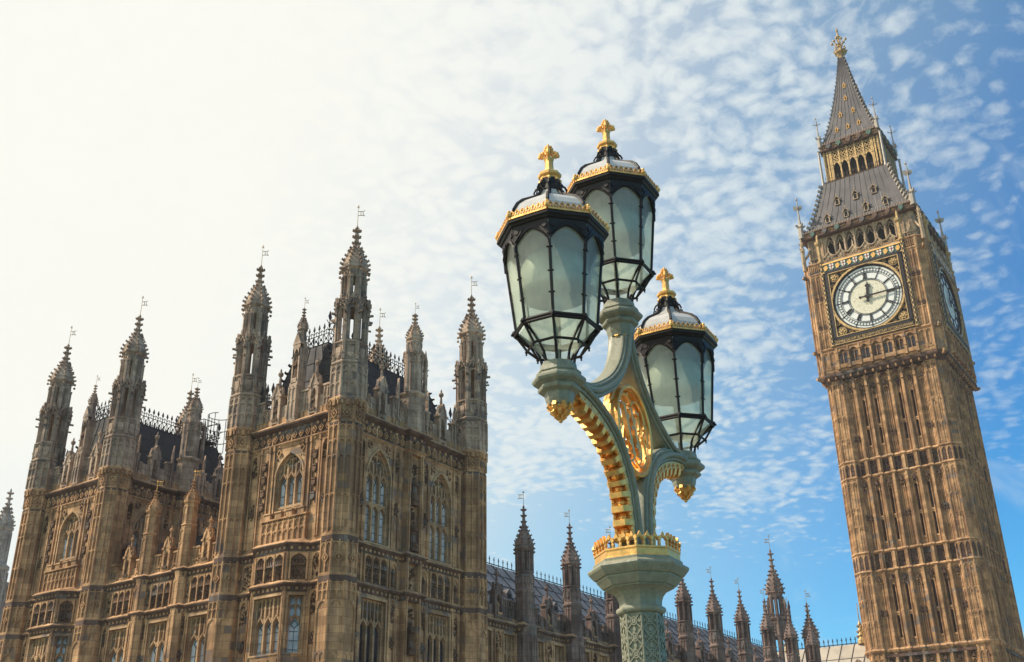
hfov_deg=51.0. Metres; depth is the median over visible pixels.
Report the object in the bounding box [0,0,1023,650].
sky
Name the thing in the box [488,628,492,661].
window
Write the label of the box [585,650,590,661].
window
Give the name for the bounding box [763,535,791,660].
stone turret
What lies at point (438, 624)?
window
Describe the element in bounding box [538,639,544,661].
window
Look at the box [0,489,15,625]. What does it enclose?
distant tower
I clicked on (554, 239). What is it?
street lamp
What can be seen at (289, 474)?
window
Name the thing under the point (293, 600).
window
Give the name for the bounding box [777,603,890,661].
palace west range
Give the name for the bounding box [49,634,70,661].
window
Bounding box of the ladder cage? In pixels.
[199,412,226,453]
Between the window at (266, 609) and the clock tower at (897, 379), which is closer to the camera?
the window at (266, 609)
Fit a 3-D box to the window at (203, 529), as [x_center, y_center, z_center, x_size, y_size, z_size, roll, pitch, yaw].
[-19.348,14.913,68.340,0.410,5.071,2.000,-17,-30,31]
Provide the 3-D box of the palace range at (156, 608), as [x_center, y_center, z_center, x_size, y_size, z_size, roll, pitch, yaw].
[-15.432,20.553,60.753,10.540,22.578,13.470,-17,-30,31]
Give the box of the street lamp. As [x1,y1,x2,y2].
[495,119,717,661]
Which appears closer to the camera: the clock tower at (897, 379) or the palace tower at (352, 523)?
the palace tower at (352, 523)
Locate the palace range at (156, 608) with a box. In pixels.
[98,470,216,661]
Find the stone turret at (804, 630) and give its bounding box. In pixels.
[801,591,820,661]
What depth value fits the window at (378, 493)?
55.00 m
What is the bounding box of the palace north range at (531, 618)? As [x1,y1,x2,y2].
[487,491,820,661]
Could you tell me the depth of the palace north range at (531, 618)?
68.94 m
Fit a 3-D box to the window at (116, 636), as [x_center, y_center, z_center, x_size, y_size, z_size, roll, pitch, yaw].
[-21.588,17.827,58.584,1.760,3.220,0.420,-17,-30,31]
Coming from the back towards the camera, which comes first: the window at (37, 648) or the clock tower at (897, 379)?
the clock tower at (897, 379)
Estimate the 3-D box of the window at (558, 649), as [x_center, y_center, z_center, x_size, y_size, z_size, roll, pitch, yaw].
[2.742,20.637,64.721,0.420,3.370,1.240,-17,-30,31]
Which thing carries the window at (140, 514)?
in the palace tower at (83, 518)
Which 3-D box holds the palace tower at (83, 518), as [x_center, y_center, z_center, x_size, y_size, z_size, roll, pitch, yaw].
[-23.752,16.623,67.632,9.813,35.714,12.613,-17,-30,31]
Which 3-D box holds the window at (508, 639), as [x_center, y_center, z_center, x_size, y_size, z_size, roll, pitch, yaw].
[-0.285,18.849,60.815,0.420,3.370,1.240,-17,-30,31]
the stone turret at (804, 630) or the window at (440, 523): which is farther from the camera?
the stone turret at (804, 630)
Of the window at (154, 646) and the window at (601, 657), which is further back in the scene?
the window at (601, 657)
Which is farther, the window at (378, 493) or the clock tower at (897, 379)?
the clock tower at (897, 379)
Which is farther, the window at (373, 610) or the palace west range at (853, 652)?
the palace west range at (853, 652)
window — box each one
[25,634,49,661]
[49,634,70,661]
[54,510,82,568]
[103,625,127,661]
[130,508,158,564]
[142,618,167,661]
[182,611,206,661]
[201,525,216,535]
[248,592,281,657]
[271,449,304,518]
[282,592,305,653]
[357,594,387,661]
[363,447,391,548]
[426,610,450,661]
[429,471,452,565]
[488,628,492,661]
[502,631,515,661]
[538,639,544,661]
[553,643,564,661]
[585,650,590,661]
[598,653,607,661]
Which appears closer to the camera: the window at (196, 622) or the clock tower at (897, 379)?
the window at (196, 622)
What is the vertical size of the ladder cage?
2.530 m
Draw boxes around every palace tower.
[0,296,270,661]
[202,205,489,661]
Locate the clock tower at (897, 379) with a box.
[793,28,1023,661]
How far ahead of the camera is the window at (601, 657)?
69.30 m
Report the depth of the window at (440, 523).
58.80 m
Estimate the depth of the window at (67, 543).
65.17 m

